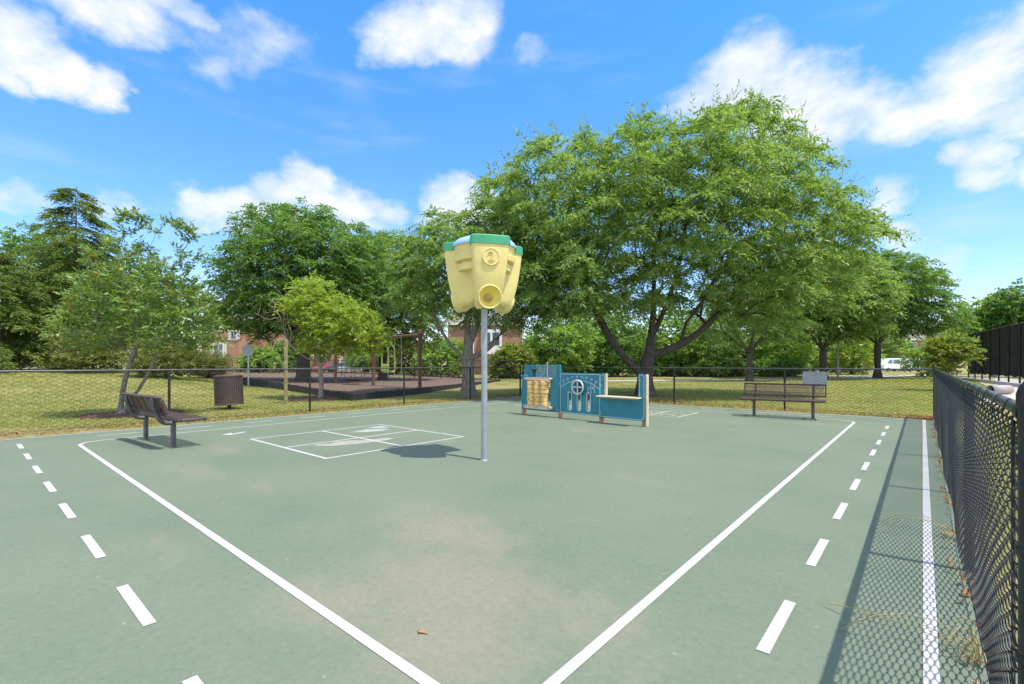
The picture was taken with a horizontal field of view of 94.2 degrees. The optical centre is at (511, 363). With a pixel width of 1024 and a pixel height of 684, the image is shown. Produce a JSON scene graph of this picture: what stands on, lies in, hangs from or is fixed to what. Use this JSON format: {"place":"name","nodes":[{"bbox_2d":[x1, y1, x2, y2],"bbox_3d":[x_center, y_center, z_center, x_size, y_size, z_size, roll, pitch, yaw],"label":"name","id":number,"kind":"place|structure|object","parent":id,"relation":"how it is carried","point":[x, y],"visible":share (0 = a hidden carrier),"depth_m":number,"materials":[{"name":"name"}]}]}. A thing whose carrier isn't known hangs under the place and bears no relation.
{"place":"outdoors","nodes":[
{"label":"outdoors","id":0,"kind":"place"},
{"bbox_2d":[214,371,490,392],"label":"playground ground","id":1,"kind":"structure","parent":0,"point":[392,385],"depth_m":31.00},
{"bbox_2d":[333,330,422,387],"bbox_3d":[-7.439,-0.068,25.444,8.730,3.075,1.100,0,0,44],"label":"swing set","id":2,"kind":"object","parent":1,"relation":"on","point":[419,334],"visible":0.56,"depth_m":24.05,"materials":[{"name":"brown metal"}]},
{"bbox_2d":[0,397,1017,683],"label":"court ground","id":3,"kind":"structure","parent":0,"point":[538,547],"depth_m":3.49,"materials":[{"name":"green concrete"}]},
{"bbox_2d":[122,392,206,447],"bbox_3d":[-6.011,0.966,8.161,1.860,0.907,0.731,0,0,37],"label":"park bench","id":4,"kind":"object","parent":3,"relation":"on","point":[155,406],"visible":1,"depth_m":7.92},
{"bbox_2d":[314,438,393,445],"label":"faded patch markings","id":5,"kind":"object","parent":3,"relation":"on","point":[347,442],"visible":1,"depth_m":8.23,"materials":[{"name":"paint"}]},
{"bbox_2d":[251,424,464,458],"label":"four square markings","id":6,"kind":"object","parent":3,"relation":"on","point":[351,438],"visible":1,"depth_m":8.34,"materials":[{"name":"paint"}]},
{"bbox_2d":[354,426,388,431],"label":"pale patch markings","id":7,"kind":"object","parent":3,"relation":"on","point":[369,430],"visible":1,"depth_m":9.86,"materials":[{"name":"paint"}]},
{"bbox_2d":[418,628,428,633],"bbox_3d":[-0.451,1.359,2.422,0.070,0.011,0.034,0,0,5],"label":"fallen leaf","id":8,"kind":"object","parent":3,"relation":"on","point":[422,630],"visible":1,"depth_m":2.42,"materials":[{"name":"plant"}]},
{"bbox_2d":[16,399,888,683],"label":"dash markings","id":9,"kind":"object","parent":3,"relation":"on","point":[143,615],"visible":0.89,"depth_m":2.84,"materials":[{"name":"paint"}]},
{"bbox_2d":[6,397,939,683],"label":"lane markings","id":10,"kind":"object","parent":3,"relation":"on","point":[616,627],"visible":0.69,"depth_m":2.86,"materials":[{"name":"paint"}]},
{"bbox_2d":[443,234,522,460],"bbox_3d":[-0.383,-0.092,6.774,1.143,3.325,1.060,0,0,41],"label":"ball hopper","id":11,"kind":"object","parent":3,"relation":"on","point":[483,270],"visible":0.99,"depth_m":6.58,"materials":[{"name":"yellow plastic"}]},
{"bbox_2d":[521,362,648,426],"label":"activity wall","id":12,"kind":"structure","parent":3,"relation":"on","point":[603,404],"depth_m":11.52,"materials":[{"name":"blue plastic"}]},
{"bbox_2d":[518,404,696,416],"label":"hopscotch markings","id":13,"kind":"object","parent":3,"relation":"on","point":[649,413],"visible":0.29,"depth_m":13.00,"materials":[{"name":"paint"}]},
{"bbox_2d":[740,382,826,418],"bbox_3d":[6.883,0.966,12.110,1.860,0.907,0.731,0,0,35],"label":"park bench","id":14,"kind":"object","parent":3,"relation":"on","point":[766,389],"visible":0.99,"depth_m":12.16,"materials":[{"name":"brown wood"}]},
{"bbox_2d":[820,602,986,673],"bbox_3d":[1.931,1.293,2.365,0.658,0.141,0.456,0,0,28],"label":"grass tuft","id":15,"kind":"object","parent":3,"relation":"on","point":[976,649],"visible":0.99,"depth_m":2.27,"materials":[{"name":"beige plant"}]},
{"bbox_2d":[880,513,956,543],"bbox_3d":[3.271,1.295,3.816,0.498,0.138,0.350,0,0,41],"label":"grass tuft","id":16,"kind":"object","parent":3,"relation":"on","point":[950,532],"visible":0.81,"depth_m":3.81,"materials":[{"name":"beige plant"}]},
{"bbox_2d":[933,485,949,502],"bbox_3d":[4.316,1.308,4.807,0.146,0.110,0.552,0,0,41],"label":"grass tuft","id":17,"kind":"object","parent":3,"relation":"on","point":[945,495],"visible":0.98,"depth_m":4.73,"materials":[{"name":"brown plant"}]},
{"bbox_2d":[933,368,1023,683],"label":"chain link fence","id":18,"kind":"object","parent":3,"relation":"on","point":[950,402],"visible":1,"depth_m":1.98,"materials":[{"name":"black metal"}]},
{"bbox_2d":[0,364,1023,648],"bbox_3d":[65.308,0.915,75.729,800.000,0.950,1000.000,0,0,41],"label":"lawn ground","id":19,"kind":"structure","parent":0,"point":[498,386],"depth_m":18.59,"materials":[{"name":"green plant"}]},
{"bbox_2d":[0,250,80,369],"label":"hemlock tree","id":20,"kind":"object","parent":19,"relation":"on","point":[16,314],"visible":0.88,"depth_m":26.93,"materials":[{"name":"green plant"}]},
{"bbox_2d":[0,220,89,367],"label":"maple tree","id":21,"kind":"object","parent":19,"relation":"on","point":[11,244],"visible":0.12,"depth_m":34.49,"materials":[{"name":"green plant"}]},
{"bbox_2d":[0,186,156,369],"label":"hemlock tree","id":22,"kind":"object","parent":19,"relation":"on","point":[65,264],"visible":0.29,"depth_m":30.02,"materials":[{"name":"green plant"}]},
{"bbox_2d":[34,324,142,373],"bbox_3d":[-23.823,-0.763,27.049,4.906,2.912,4.236,0,0,18],"label":"shrub","id":23,"kind":"object","parent":19,"relation":"on","point":[88,360],"visible":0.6,"depth_m":26.40,"materials":[{"name":"green plant"}]},
{"bbox_2d":[72,409,186,418],"bbox_3d":[-10.320,1.333,12.982,2.119,0.158,2.681,0,0,41],"label":"mulch bed","id":24,"kind":"object","parent":19,"relation":"on","point":[110,414],"visible":0.38,"depth_m":12.30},
{"bbox_2d":[38,205,232,412],"bbox_3d":[-10.001,-1.319,12.643,5.008,5.827,3.307,0,0,0],"label":"magnolia tree","id":25,"kind":"object","parent":24,"relation":"in","point":[134,303],"visible":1,"depth_m":12.35,"materials":[{"name":"green plant"}]},
{"bbox_2d":[54,257,226,371],"bbox_3d":[-26.539,-3.373,33.965,11.220,8.569,7.829,0,0,0],"label":"maple tree","id":26,"kind":"object","parent":19,"relation":"on","point":[209,341],"visible":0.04,"depth_m":33.50,"materials":[{"name":"green plant"}]},
{"bbox_2d":[116,331,216,380],"bbox_3d":[-18.834,-0.351,25.947,4.631,2.809,3.787,0,0,0],"label":"shrub","id":27,"kind":"object","parent":19,"relation":"on","point":[177,360],"visible":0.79,"depth_m":25.53,"materials":[{"name":"green plant"}]},
{"bbox_2d":[180,350,238,377],"bbox_3d":[-25.564,0.176,40.048,4.623,2.884,3.838,0,0,0],"label":"shrub","id":28,"kind":"object","parent":19,"relation":"on","point":[213,362],"visible":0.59,"depth_m":39.58,"materials":[{"name":"green plant"}]},
{"bbox_2d":[175,358,263,372],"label":"chain link fence","id":29,"kind":"object","parent":19,"relation":"on","point":[246,363],"visible":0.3,"depth_m":46.52,"materials":[{"name":"black metal"}]},
{"bbox_2d":[198,301,255,370],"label":"brick house","id":30,"kind":"structure","parent":19,"relation":"on","point":[235,350],"depth_m":69.70,"materials":[{"name":"red brick"}]},
{"bbox_2d":[210,343,226,357],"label":"window","id":31,"kind":"structure","parent":30,"relation":"in","point":[223,349],"depth_m":69.81,"materials":[{"name":"white glass"}]},
{"bbox_2d":[228,330,239,339],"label":"window","id":32,"kind":"structure","parent":30,"relation":"in","point":[235,336],"depth_m":69.42,"materials":[{"name":"white glass"}]},
{"bbox_2d":[213,374,243,408],"bbox_3d":[-8.607,0.898,14.471,0.798,1.105,0.798,-3,0,41],"label":"litter bin","id":33,"kind":"object","parent":19,"relation":"on","point":[221,394],"visible":0.81,"depth_m":14.16,"materials":[{"name":"brown metal"}]},
{"bbox_2d":[242,344,253,385],"bbox_3d":[-15.777,0.246,28.491,0.740,2.830,0.118,0,0,0],"label":"traffic sign","id":34,"kind":"object","parent":19,"relation":"on","point":[247,351],"visible":0.82,"depth_m":28.43,"materials":[{"name":"grey metal"}]},
{"bbox_2d":[230,344,283,372],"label":"shrub","id":35,"kind":"object","parent":19,"relation":"on","point":[266,354],"visible":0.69,"depth_m":49.16,"materials":[{"name":"green plant"}]},
{"bbox_2d":[0,365,520,433],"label":"chain link fence","id":36,"kind":"object","parent":19,"relation":"on","point":[192,370],"visible":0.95,"depth_m":11.95,"materials":[{"name":"black metal"}]},
{"bbox_2d":[246,304,304,370],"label":"brick house","id":37,"kind":"structure","parent":19,"relation":"on","point":[262,343],"depth_m":72.61,"materials":[{"name":"red brick"}]},
{"bbox_2d":[284,339,287,403],"bbox_3d":[-7.835,0.420,16.497,0.100,2.500,0.090,0,1,0],"label":"wooden stake","id":38,"kind":"object","parent":19,"relation":"on","point":[285,366],"visible":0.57,"depth_m":16.45,"materials":[{"name":"beige wood"}]},
{"bbox_2d":[268,338,313,371],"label":"shrub","id":39,"kind":"object","parent":19,"relation":"on","point":[291,355],"visible":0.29,"depth_m":54.03,"materials":[{"name":"green plant"}]},
{"bbox_2d":[191,194,409,381],"bbox_3d":[-12.713,-4.181,28.995,12.941,11.484,9.839,0,0,0],"label":"honey locust tree","id":40,"kind":"object","parent":19,"relation":"on","point":[330,265],"visible":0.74,"depth_m":27.15,"materials":[{"name":"green plant"}]},
{"bbox_2d":[278,396,342,401],"bbox_3d":[-7.610,1.325,18.567,2.644,0.165,2.896,0,0,41],"label":"mulch bed","id":41,"kind":"object","parent":19,"relation":"on","point":[327,398],"visible":0.62,"depth_m":17.90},
{"bbox_2d":[254,270,401,396],"bbox_3d":[-6.938,-0.997,18.177,5.333,5.098,3.391,0,0,-21],"label":"young tree","id":42,"kind":"object","parent":19,"relation":"on","point":[343,319],"visible":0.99,"depth_m":17.86,"materials":[{"name":"green plant"}]},
{"bbox_2d":[310,333,350,367],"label":"brick house","id":43,"kind":"structure","parent":19,"relation":"on","point":[315,364],"depth_m":79.83,"materials":[{"name":"red brick"}]},
{"bbox_2d":[190,370,499,400],"bbox_3d":[-14.655,1.170,40.321,16.747,0.881,45.675,0,0,-41],"label":"playground border","id":44,"kind":"object","parent":19,"relation":"on","point":[412,391],"visible":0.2,"depth_m":21.90,"materials":[{"name":"black plastic"}]},
{"bbox_2d":[338,348,378,371],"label":"shrub","id":45,"kind":"object","parent":19,"relation":"on","point":[365,355],"visible":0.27,"depth_m":60.42,"materials":[{"name":"green plant"}]},
{"bbox_2d":[323,229,462,379],"bbox_3d":[-9.345,-4.180,34.934,11.780,11.469,9.098,0,0,0],"label":"honey locust tree","id":46,"kind":"object","parent":19,"relation":"on","point":[416,323],"visible":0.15,"depth_m":34.01,"materials":[{"name":"green plant"}]},
{"bbox_2d":[363,343,423,374],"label":"shrub","id":47,"kind":"object","parent":19,"relation":"on","point":[406,356],"visible":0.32,"depth_m":48.84,"materials":[{"name":"green plant"}]},
{"bbox_2d":[260,360,530,380],"bbox_3d":[-11.747,0.697,41.347,28.676,1.947,0.092,0,0,23],"label":"chain link fence","id":48,"kind":"object","parent":19,"relation":"on","point":[476,374],"visible":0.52,"depth_m":39.78,"materials":[{"name":"black metal"}]},
{"bbox_2d":[410,337,462,376],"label":"shrub","id":49,"kind":"object","parent":19,"relation":"on","point":[447,353],"visible":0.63,"depth_m":44.83,"materials":[{"name":"green plant"}]},
{"bbox_2d":[372,204,590,397],"bbox_3d":[-1.076,-2.426,19.526,8.958,7.939,6.159,0,0,0],"label":"honey locust tree","id":50,"kind":"object","parent":19,"relation":"on","point":[409,292],"visible":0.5,"depth_m":18.93,"materials":[{"name":"green plant"}]},
{"bbox_2d":[445,312,525,373],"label":"brick house","id":51,"kind":"structure","parent":19,"relation":"on","point":[502,340],"depth_m":57.91,"materials":[{"name":"red brick"}]},
{"bbox_2d":[487,329,501,353],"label":"bay window","id":52,"kind":"structure","parent":51,"relation":"in","point":[489,333],"depth_m":57.26,"materials":[{"name":"white glass"}]},
{"bbox_2d":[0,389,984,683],"bbox_3d":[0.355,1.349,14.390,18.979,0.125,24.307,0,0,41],"label":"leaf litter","id":53,"kind":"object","parent":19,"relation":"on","point":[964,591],"visible":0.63,"depth_m":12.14,"materials":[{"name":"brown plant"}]},
{"bbox_2d":[480,342,540,378],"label":"shrub","id":54,"kind":"object","parent":19,"relation":"on","point":[509,351],"visible":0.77,"depth_m":43.05,"materials":[{"name":"green plant"}]},
{"bbox_2d":[521,334,557,375],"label":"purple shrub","id":55,"kind":"object","parent":19,"relation":"on","point":[540,351],"visible":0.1,"depth_m":49.57,"materials":[{"name":"green plant"}]},
{"bbox_2d":[520,309,605,376],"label":"leafy tree","id":56,"kind":"object","parent":19,"relation":"on","point":[566,348],"visible":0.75,"depth_m":46.03,"materials":[{"name":"green plant"}]},
{"bbox_2d":[543,358,605,373],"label":"hedge shrub","id":57,"kind":"object","parent":19,"relation":"on","point":[592,363],"visible":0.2,"depth_m":50.09,"materials":[{"name":"green plant"}]},
{"bbox_2d":[555,289,631,372],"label":"leafy tree","id":58,"kind":"object","parent":19,"relation":"on","point":[596,325],"visible":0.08,"depth_m":53.82,"materials":[{"name":"green plant"}]},
{"bbox_2d":[580,313,648,376],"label":"leafy tree","id":59,"kind":"object","parent":19,"relation":"on","point":[632,339],"visible":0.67,"depth_m":49.02,"materials":[{"name":"green plant"}]},
{"bbox_2d":[611,339,670,369],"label":"leafy tree","id":60,"kind":"object","parent":19,"relation":"on","point":[667,355],"visible":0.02,"depth_m":73.27,"materials":[{"name":"green plant"}]},
{"bbox_2d":[631,356,693,376],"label":"hedge shrub","id":61,"kind":"object","parent":19,"relation":"on","point":[670,363],"visible":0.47,"depth_m":50.00,"materials":[{"name":"green plant"}]},
{"bbox_2d":[634,308,706,376],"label":"leafy tree","id":62,"kind":"object","parent":19,"relation":"on","point":[661,337],"visible":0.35,"depth_m":50.43,"materials":[{"name":"green plant"}]},
{"bbox_2d":[462,79,920,396],"bbox_3d":[7.023,-5.308,20.246,17.879,13.697,11.798,0,0,-21],"label":"honey locust tree","id":63,"kind":"object","parent":19,"relation":"on","point":[659,165],"visible":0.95,"depth_m":17.87,"materials":[{"name":"green plant"}]},
{"bbox_2d":[674,314,750,376],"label":"leafy tree","id":64,"kind":"object","parent":19,"relation":"on","point":[712,359],"visible":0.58,"depth_m":48.80,"materials":[{"name":"green plant"}]},
{"bbox_2d":[690,358,746,376],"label":"hedge shrub","id":65,"kind":"object","parent":19,"relation":"on","point":[741,365],"visible":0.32,"depth_m":49.90,"materials":[{"name":"green plant"}]},
{"bbox_2d":[520,365,936,416],"bbox_3d":[5.455,0.855,16.225,13.483,1.630,0.081,0,0,41],"label":"chain link fence","id":66,"kind":"object","parent":19,"relation":"on","point":[784,379],"visible":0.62,"depth_m":13.99,"materials":[{"name":"black metal"}]},
{"bbox_2d":[802,369,826,386],"bbox_3d":[8.625,0.385,13.569,0.600,0.530,0.014,0,0,41],"label":"sign plate","id":67,"kind":"object","parent":66,"relation":"attached to","point":[817,376],"visible":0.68,"depth_m":13.57,"materials":[{"name":"grey metal"}]},
{"bbox_2d":[701,307,779,373],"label":"leafy tree","id":68,"kind":"object","parent":19,"relation":"on","point":[743,357],"visible":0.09,"depth_m":56.74,"materials":[{"name":"green plant"}]},
{"bbox_2d":[691,270,819,381],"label":"honey locust tree","id":69,"kind":"object","parent":19,"relation":"on","point":[771,327],"visible":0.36,"depth_m":36.65,"materials":[{"name":"green plant"}]},
{"bbox_2d":[739,355,804,376],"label":"hedge shrub","id":70,"kind":"object","parent":19,"relation":"on","point":[773,363],"visible":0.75,"depth_m":49.98,"materials":[{"name":"green plant"}]},
{"bbox_2d":[734,333,818,375],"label":"leafy tree","id":71,"kind":"object","parent":19,"relation":"on","point":[796,355],"visible":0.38,"depth_m":52.40,"materials":[{"name":"green plant"}]},
{"bbox_2d":[779,333,839,374],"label":"leafy tree","id":72,"kind":"object","parent":19,"relation":"on","point":[816,363],"visible":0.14,"depth_m":58.97,"materials":[{"name":"green plant"}]},
{"bbox_2d":[746,237,914,378],"bbox_3d":[27.330,-4.734,41.972,13.028,12.573,12.460,0,0,0],"label":"honey locust tree","id":73,"kind":"object","parent":19,"relation":"on","point":[879,309],"visible":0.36,"depth_m":39.37,"materials":[{"name":"green plant"}]},
{"bbox_2d":[799,338,873,371],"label":"leafy tree","id":74,"kind":"object","parent":19,"relation":"on","point":[844,360],"visible":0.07,"depth_m":74.32,"materials":[{"name":"green plant"}]},
{"bbox_2d":[836,331,840,377],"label":"lamp post","id":75,"kind":"object","parent":19,"relation":"on","point":[837,371],"visible":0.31,"depth_m":43.93,"materials":[{"name":"grey metal"}]},
{"bbox_2d":[822,328,885,374],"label":"leafy tree","id":76,"kind":"object","parent":19,"relation":"on","point":[854,355],"visible":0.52,"depth_m":59.29,"materials":[{"name":"green plant"}]},
{"bbox_2d":[863,335,913,367],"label":"leafy tree","id":77,"kind":"object","parent":19,"relation":"on","point":[891,351],"visible":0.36,"depth_m":101.43,"materials":[{"name":"green plant"}]},
{"bbox_2d":[873,358,908,370],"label":"parked van","id":78,"kind":"object","parent":19,"relation":"on","point":[888,363],"visible":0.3,"depth_m":82.97,"materials":[{"name":"white metal"}]},
{"bbox_2d":[817,247,980,377],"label":"honey locust tree","id":79,"kind":"object","parent":19,"relation":"on","point":[919,275],"visible":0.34,"depth_m":42.42,"materials":[{"name":"green plant"}]},
{"bbox_2d":[895,336,960,376],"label":"leafy tree","id":80,"kind":"object","parent":19,"relation":"on","point":[917,364],"visible":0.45,"depth_m":50.27,"materials":[{"name":"green plant"}]},
{"bbox_2d":[914,327,988,381],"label":"maple sapling","id":81,"kind":"object","parent":19,"relation":"on","point":[955,349],"visible":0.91,"depth_m":23.70,"materials":[{"name":"green plant"}]},
{"bbox_2d":[951,292,1023,376],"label":"maple tree","id":82,"kind":"object","parent":19,"relation":"on","point":[981,308],"visible":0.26,"depth_m":47.45,"materials":[{"name":"green plant"}]},
{"bbox_2d":[968,322,1023,382],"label":"windscreen fence","id":83,"kind":"object","parent":19,"relation":"on","point":[1004,347],"visible":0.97,"depth_m":36.10,"materials":[{"name":"fabric"}]},
{"bbox_2d":[975,278,1023,377],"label":"maple tree","id":84,"kind":"object","parent":19,"relation":"on","point":[1015,293],"visible":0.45,"depth_m":45.85,"materials":[{"name":"green plant"}]},
{"bbox_2d":[0,0,1023,364],"label":"sky","id":85,"kind":"structure","parent":0,"point":[379,113],"materials":[{"name":"blue"}]},
{"bbox_2d":[609,374,964,380],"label":"park path","id":86,"kind":"structure","parent":0,"point":[860,377],"depth_m":43.09,"materials":[{"name":"concrete"}]},
{"bbox_2d":[863,331,939,367],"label":"brick house","id":87,"kind":"structure","parent":0,"point":[916,342],"depth_m":112.02,"materials":[{"name":"red brick"}]},
{"bbox_2d":[960,377,1023,403],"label":"side path","id":88,"kind":"structure","parent":0,"point":[1016,384],"depth_m":32.32,"materials":[{"name":"concrete"}]},
{"bbox_2d":[986,385,1013,393],"bbox_3d":[21.521,1.150,21.000,0.850,0.400,0.400,0,0,0],"label":"drain pipe","id":89,"kind":"object","parent":88,"relation":"on","point":[1004,389],"visible":0.85,"depth_m":20.84,"materials":[{"name":"white plastic"}]},
{"label":"parking lot","id":90,"kind":"structure","parent":0,"visible":0},
{"bbox_2d":[311,363,333,371],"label":"parked car","id":91,"kind":"object","parent":90,"relation":"on","point":[329,365],"visible":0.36,"depth_m":60.58,"materials":[{"name":"metal"}]},
{"bbox_2d":[328,363,342,371],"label":"parked car","id":92,"kind":"object","parent":90,"relation":"on","point":[333,367],"visible":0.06,"depth_m":61.25,"materials":[{"name":"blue metal"}]},
{"bbox_2d":[337,364,354,371],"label":"parked car","id":93,"kind":"object","parent":90,"relation":"on","point":[345,367],"visible":0.12,"depth_m":60.20,"materials":[{"name":"silver metal"}]},
{"bbox_2d":[350,363,371,371],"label":"parked car","id":94,"kind":"object","parent":90,"relation":"on","point":[359,369],"visible":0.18,"depth_m":60.17,"materials":[{"name":"grey metal"}]}
]}

